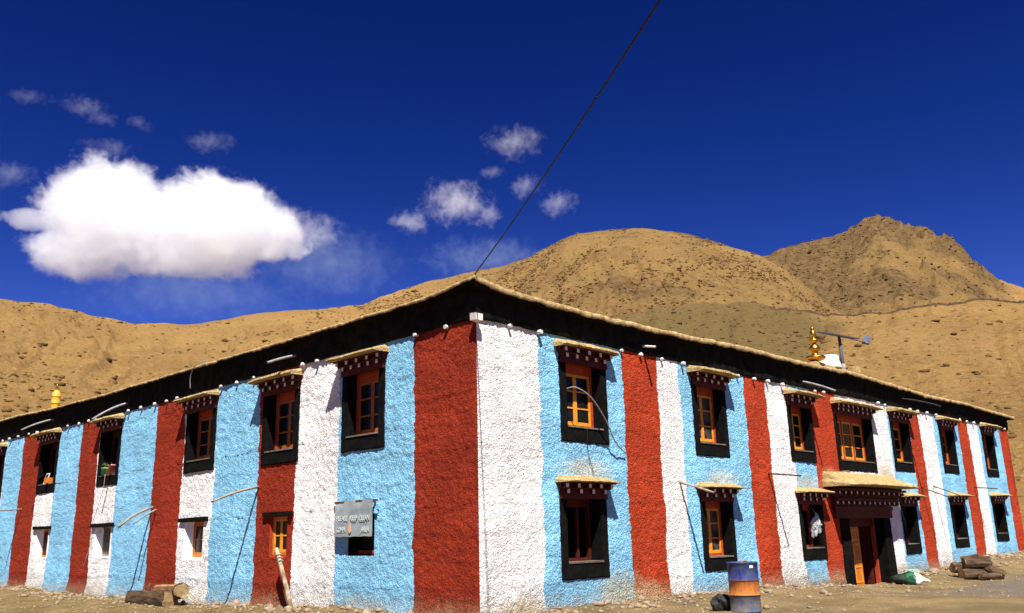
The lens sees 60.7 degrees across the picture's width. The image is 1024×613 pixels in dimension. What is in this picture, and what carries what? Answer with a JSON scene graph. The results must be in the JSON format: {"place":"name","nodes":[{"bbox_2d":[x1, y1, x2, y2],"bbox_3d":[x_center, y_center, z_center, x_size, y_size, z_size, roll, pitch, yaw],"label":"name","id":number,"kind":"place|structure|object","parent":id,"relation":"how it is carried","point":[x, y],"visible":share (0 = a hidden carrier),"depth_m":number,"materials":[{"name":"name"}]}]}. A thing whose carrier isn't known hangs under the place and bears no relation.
{"place":"outdoors","nodes":[
{"label":"outdoors","id":0,"kind":"place"},
{"bbox_2d":[0,215,1023,528],"bbox_3d":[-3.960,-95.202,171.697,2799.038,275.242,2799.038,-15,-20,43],"label":"hills","id":1,"kind":"structure","parent":0,"point":[888,335],"depth_m":248.82,"materials":[{"name":"brown soil"}]},
{"bbox_2d":[0,214,1020,489],"bbox_3d":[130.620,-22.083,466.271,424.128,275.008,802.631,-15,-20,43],"label":"hillside scrub","id":2,"kind":"object","parent":1,"relation":"on","point":[574,264],"visible":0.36,"depth_m":326.58,"materials":[{"name":"brown plant"}]},
{"bbox_2d":[769,298,1023,316],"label":"track wall","id":3,"kind":"structure","parent":1,"relation":"on","point":[908,308],"depth_m":174.90,"materials":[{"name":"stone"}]},
{"bbox_2d":[0,551,1023,612],"bbox_3d":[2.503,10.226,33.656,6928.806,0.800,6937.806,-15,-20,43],"label":"ground","id":4,"kind":"structure","parent":0,"point":[968,601],"depth_m":19.57,"materials":[{"name":"brown soil"}]},
{"bbox_2d":[125,590,177,606],"bbox_3d":[-9.451,7.695,22.875,0.466,0.539,2.512,12,-21,-42],"label":"log","id":5,"kind":"object","parent":4,"relation":"on","point":[159,598],"visible":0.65,"depth_m":22.37,"materials":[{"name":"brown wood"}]},
{"bbox_2d":[145,583,150,590],"bbox_3d":[-10.056,7.922,24.158,0.218,0.552,0.204,-15,-20,43],"label":"broken stump","id":6,"kind":"object","parent":5,"relation":"on","point":[148,588],"visible":0.43,"depth_m":24.14,"materials":[{"name":"brown wood"}]},
{"bbox_2d":[153,584,175,590],"bbox_3d":[-9.067,7.421,23.020,1.155,0.213,0.243,-15,-20,38],"label":"log","id":7,"kind":"object","parent":5,"relation":"on","point":[164,587],"visible":0.57,"depth_m":23.00,"materials":[{"name":"brown wood"}]},
{"bbox_2d":[170,582,188,598],"bbox_3d":[-8.558,7.310,22.467,0.413,0.410,1.149,6,-20,-26],"label":"log","id":8,"kind":"object","parent":5,"relation":"on","point":[180,590],"visible":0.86,"depth_m":22.02,"materials":[{"name":"beige wood"}]},
{"bbox_2d":[1,585,326,612],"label":"dry grass","id":9,"kind":"structure","parent":4,"relation":"on","point":[135,602],"depth_m":22.94,"materials":[{"name":"beige plant"}]},
{"bbox_2d":[275,547,292,607],"bbox_3d":[-5.026,6.167,19.411,0.145,1.591,1.065,11,-19,-39],"label":"leaning post","id":10,"kind":"object","parent":4,"relation":"on","point":[283,575],"visible":0.99,"depth_m":19.48,"materials":[{"name":"beige wood"}]},
{"bbox_2d":[0,275,1023,612],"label":"monastery building","id":11,"kind":"structure","parent":4,"relation":"on","point":[460,429],"depth_m":21.12,"materials":[{"name":"paint"}]},
{"bbox_2d":[0,442,7,497],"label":"window","id":12,"kind":"structure","parent":11,"relation":"in","point":[3,446],"depth_m":35.80,"materials":[{"name":"black wood"}]},
{"bbox_2d":[32,526,50,558],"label":"window","id":13,"kind":"structure","parent":11,"relation":"in","point":[42,532],"depth_m":31.71,"materials":[{"name":"white paint"}]},
{"bbox_2d":[30,427,62,494],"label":"window","id":14,"kind":"structure","parent":11,"relation":"in","point":[49,440],"depth_m":32.56,"materials":[{"name":"black wood"}]},
{"bbox_2d":[44,477,52,483],"bbox_3d":[-16.821,6.322,31.770,0.186,0.214,0.274,-15,-20,43],"label":"box","id":15,"kind":"object","parent":11,"relation":"on","point":[48,480],"visible":0.79,"depth_m":31.70,"materials":[{"name":"orange wood"}]},
{"bbox_2d":[50,384,60,407],"bbox_3d":[-18.585,3.939,35.603,0.356,1.600,0.360,-15,-20,43],"label":"golden victory banner","id":16,"kind":"object","parent":11,"relation":"on","point":[56,397],"visible":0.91,"depth_m":35.54,"materials":[{"name":"gold metal"}]},
{"bbox_2d":[82,478,104,568],"bbox_3d":[-13.478,6.932,28.174,1.164,2.934,0.029,-15,-20,43],"label":"flower pot cord","id":17,"kind":"object","parent":11,"relation":"hanging from","point":[93,520],"visible":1,"depth_m":28.12,"materials":[{"name":"fabric"}]},
{"bbox_2d":[90,523,114,557],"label":"window","id":18,"kind":"structure","parent":11,"relation":"in","point":[101,541],"depth_m":27.97,"materials":[{"name":"white paint"}]},
{"bbox_2d":[101,463,107,474],"bbox_3d":[-13.181,5.258,28.362,0.272,0.431,0.273,-15,-20,43],"label":"plant pot","id":19,"kind":"object","parent":11,"relation":"on","point":[103,471],"visible":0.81,"depth_m":28.24,"materials":[{"name":"green plastic"}]},
{"bbox_2d":[90,413,124,486],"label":"window","id":20,"kind":"structure","parent":11,"relation":"in","point":[110,427],"depth_m":28.64,"materials":[{"name":"black wood"}]},
{"bbox_2d":[108,464,115,473],"bbox_3d":[-12.755,5.207,27.942,0.307,0.300,0.315,-15,-20,43],"label":"plant pot","id":21,"kind":"object","parent":11,"relation":"on","point":[111,468],"visible":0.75,"depth_m":27.83,"materials":[{"name":"pink plastic"}]},
{"bbox_2d":[178,516,207,558],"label":"window","id":22,"kind":"structure","parent":11,"relation":"in","point":[193,528],"depth_m":23.74,"materials":[{"name":"white paint"}]},
{"bbox_2d":[172,389,219,473],"bbox_3d":[-8.609,3.442,24.082,1.995,2.211,0.779,-15,-20,43],"label":"window","id":23,"kind":"structure","parent":11,"relation":"in","point":[201,408],"depth_m":24.35,"materials":[{"name":"black wood"}]},
{"bbox_2d":[190,360,207,388],"bbox_3d":[-8.672,1.857,24.038,0.642,0.741,0.193,-10,-17,29],"label":"roof wire","id":24,"kind":"object","parent":11,"relation":"hanging from","point":[192,370],"visible":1,"depth_m":24.08,"materials":[{"name":"metal"}]},
{"bbox_2d":[248,368,303,465],"bbox_3d":[-5.655,2.689,21.281,1.933,2.262,0.755,-15,-20,43],"label":"window","id":25,"kind":"structure","parent":11,"relation":"in","point":[281,391],"depth_m":21.52,"materials":[{"name":"black"}]},
{"bbox_2d":[262,511,292,556],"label":"window","id":26,"kind":"structure","parent":11,"relation":"in","point":[278,520],"depth_m":20.69,"materials":[{"name":"orange wood"}]},
{"bbox_2d":[334,499,377,536],"bbox_3d":[-3.258,4.446,18.371,1.523,0.758,0.180,-15,-20,43],"label":"notice board","id":27,"kind":"object","parent":11,"relation":"attached to","point":[352,518],"visible":1,"depth_m":18.33,"materials":[{"name":"paint"}]},
{"bbox_2d":[325,344,388,452],"bbox_3d":[-3.271,2.007,19.015,1.827,2.228,0.766,-15,-20,43],"label":"window","id":28,"kind":"structure","parent":11,"relation":"in","point":[363,371],"depth_m":19.23,"materials":[{"name":"black wood"}]},
{"bbox_2d":[348,513,374,555],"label":"window","id":29,"kind":"structure","parent":11,"relation":"in","point":[363,545],"depth_m":18.58,"materials":[{"name":"black"}]},
{"bbox_2d":[475,0,660,285],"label":"overhead cable","id":30,"kind":"object","parent":11,"relation":"attached to","point":[622,57],"visible":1,"depth_m":9.10,"materials":[{"name":"metal"},{"name":"rubber"}]},
{"bbox_2d":[553,338,618,444],"bbox_3d":[1.531,1.836,18.770,0.661,2.205,1.889,-15,-20,43],"label":"window","id":31,"kind":"structure","parent":11,"relation":"in","point":[583,366],"depth_m":18.91,"materials":[{"name":"black"}]},
{"bbox_2d":[555,475,620,580],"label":"window","id":32,"kind":"structure","parent":11,"relation":"in","point":[582,498],"depth_m":18.21,"materials":[{"name":"black wood"}]},
{"bbox_2d":[567,386,625,453],"bbox_3d":[1.907,2.449,18.788,1.821,1.322,0.266,12,-19,-41],"label":"cable","id":33,"kind":"object","parent":11,"relation":"attached to","point":[601,413],"depth_m":18.69,"materials":[{"name":"rubber"}]},
{"bbox_2d":[686,365,739,457],"bbox_3d":[5.045,2.648,22.138,0.794,2.286,1.841,-15,-20,43],"label":"window","id":34,"kind":"structure","parent":11,"relation":"in","point":[708,385],"depth_m":22.39,"materials":[{"name":"black wood"}]},
{"bbox_2d":[695,482,747,571],"bbox_3d":[5.087,5.366,21.429,0.761,2.121,1.755,-15,-20,43],"label":"window","id":35,"kind":"structure","parent":11,"relation":"in","point":[717,513],"depth_m":21.68,"materials":[{"name":"black wood"}]},
{"bbox_2d":[782,388,824,462],"bbox_3d":[8.479,3.466,25.515,0.798,2.140,1.805,-15,-20,43],"label":"window","id":36,"kind":"structure","parent":11,"relation":"in","point":[798,402],"depth_m":25.76,"materials":[{"name":"black wood"}]},
{"bbox_2d":[794,487,835,560],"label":"window","id":37,"kind":"structure","parent":11,"relation":"in","point":[812,526],"depth_m":25.16,"materials":[{"name":"black wood"}]},
{"bbox_2d":[809,361,863,374],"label":"mud plinth","id":38,"kind":"structure","parent":11,"relation":"on","point":[856,369],"depth_m":30.75,"materials":[{"name":"beige soil"}]},
{"bbox_2d":[805,327,825,361],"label":"golden spire","id":39,"kind":"structure","parent":38,"relation":"on","point":[814,348],"depth_m":29.39,"materials":[{"name":"gold metal"}]},
{"bbox_2d":[819,354,841,367],"bbox_3d":[11.035,1.947,30.427,0.808,0.460,0.820,-15,-20,43],"label":"plastic tub","id":40,"kind":"object","parent":38,"relation":"on","point":[832,359],"visible":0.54,"depth_m":30.14,"materials":[{"name":"white plastic"}]},
{"bbox_2d":[816,332,870,368],"bbox_3d":[12.117,1.613,31.305,2.802,1.532,0.602,8,-17,-31],"label":"solar lamp post","id":41,"kind":"object","parent":38,"relation":"on","point":[866,340],"visible":0.78,"depth_m":31.07,"materials":[{"name":"metal"}]},
{"bbox_2d":[830,397,883,472],"bbox_3d":[11.039,4.137,28.036,0.772,2.286,3.094,-15,-20,43],"label":"window","id":42,"kind":"structure","parent":11,"relation":"in","point":[855,445],"depth_m":28.30,"materials":[{"name":"black wood"}]},
{"bbox_2d":[822,471,918,585],"bbox_3d":[10.389,7.355,27.948,3.724,3.911,5.293,-15,-20,43],"label":"doorway","id":43,"kind":"structure","parent":11,"relation":"in","point":[869,557],"depth_m":27.59,"materials":[{"name":"black wood"}]},
{"bbox_2d":[886,406,919,472],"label":"window","id":44,"kind":"structure","parent":11,"relation":"in","point":[899,418],"depth_m":30.99,"materials":[{"name":"black wood"}]},
{"bbox_2d":[898,492,926,553],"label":"window","id":45,"kind":"structure","parent":11,"relation":"in","point":[908,508],"depth_m":30.11,"materials":[{"name":"black"}]},
{"bbox_2d":[935,415,961,473],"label":"window","id":46,"kind":"structure","parent":11,"relation":"in","point":[946,425],"depth_m":34.22,"materials":[{"name":"black wood"}]},
{"bbox_2d":[947,492,972,547],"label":"window","id":47,"kind":"structure","parent":11,"relation":"in","point":[957,508],"depth_m":33.47,"materials":[{"name":"black"}]},
{"bbox_2d":[978,422,1001,476],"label":"window","id":48,"kind":"structure","parent":11,"relation":"in","point":[987,430],"depth_m":37.63,"materials":[{"name":"black"}]},
{"bbox_2d":[989,492,1012,540],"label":"window","id":49,"kind":"structure","parent":11,"relation":"in","point":[998,499],"depth_m":36.94,"materials":[{"name":"black"}]},
{"bbox_2d":[0,550,1023,612],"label":"rubble","id":50,"kind":"object","parent":4,"relation":"on","point":[236,603],"visible":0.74,"depth_m":20.98,"materials":[{"name":"stone"}]},
{"bbox_2d":[710,593,730,610],"bbox_3d":[4.058,5.763,16.928,0.379,0.420,0.420,-9,-16,27],"label":"rubber sack","id":51,"kind":"object","parent":4,"relation":"on","point":[719,602],"visible":0.86,"depth_m":16.79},
{"bbox_2d":[726,561,761,612],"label":"oil drum","id":52,"kind":"object","parent":4,"relation":"on","point":[744,587],"visible":0.98,"depth_m":16.44,"materials":[{"name":"paint"}]},
{"bbox_2d":[890,569,930,584],"bbox_3d":[11.961,8.154,26.327,1.036,0.469,0.628,1,-15,-8],"label":"woven sack","id":53,"kind":"object","parent":4,"relation":"on","point":[909,577],"visible":0.94,"depth_m":26.14,"materials":[{"name":"plastic"}]},
{"bbox_2d":[949,562,963,572],"bbox_3d":[14.562,8.452,28.337,0.731,0.360,0.375,1,-15,-15],"label":"log","id":54,"kind":"object","parent":4,"relation":"on","point":[954,567],"visible":0.55,"depth_m":28.17,"materials":[{"name":"brown wood"}]},
{"bbox_2d":[958,568,988,579],"bbox_3d":[14.791,8.533,27.906,1.014,0.363,0.406,0,-15,-5],"label":"log","id":55,"kind":"object","parent":4,"relation":"on","point":[970,574],"visible":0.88,"depth_m":27.77,"materials":[{"name":"brown wood"}]},
{"bbox_2d":[961,556,992,568],"bbox_3d":[14.912,8.229,28.041,0.826,0.429,0.485,-4,-15,7],"label":"log","id":56,"kind":"object","parent":55,"relation":"on","point":[975,562],"visible":0.98,"depth_m":27.89,"materials":[{"name":"brown wood"}]},
{"bbox_2d":[960,554,978,559],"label":"log","id":57,"kind":"object","parent":56,"relation":"on","point":[973,555],"visible":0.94,"depth_m":28.28,"materials":[{"name":"brown wood"}]},
{"bbox_2d":[977,573,1001,579],"bbox_3d":[15.093,8.537,27.656,0.725,0.238,0.259,-4,-15,12],"label":"log","id":58,"kind":"object","parent":4,"relation":"on","point":[989,576],"visible":0.98,"depth_m":27.57,"materials":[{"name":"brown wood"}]},
{"bbox_2d":[983,565,1006,578],"bbox_3d":[15.321,8.390,27.764,0.656,0.281,0.311,21,2,38],"label":"log","id":59,"kind":"object","parent":4,"relation":"on","point":[993,569],"visible":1,"depth_m":27.67,"materials":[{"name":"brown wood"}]},
{"bbox_2d":[0,0,1023,324],"label":"sky","id":60,"kind":"structure","parent":0,"point":[181,162],"materials":[{"name":"blue"}]}
]}

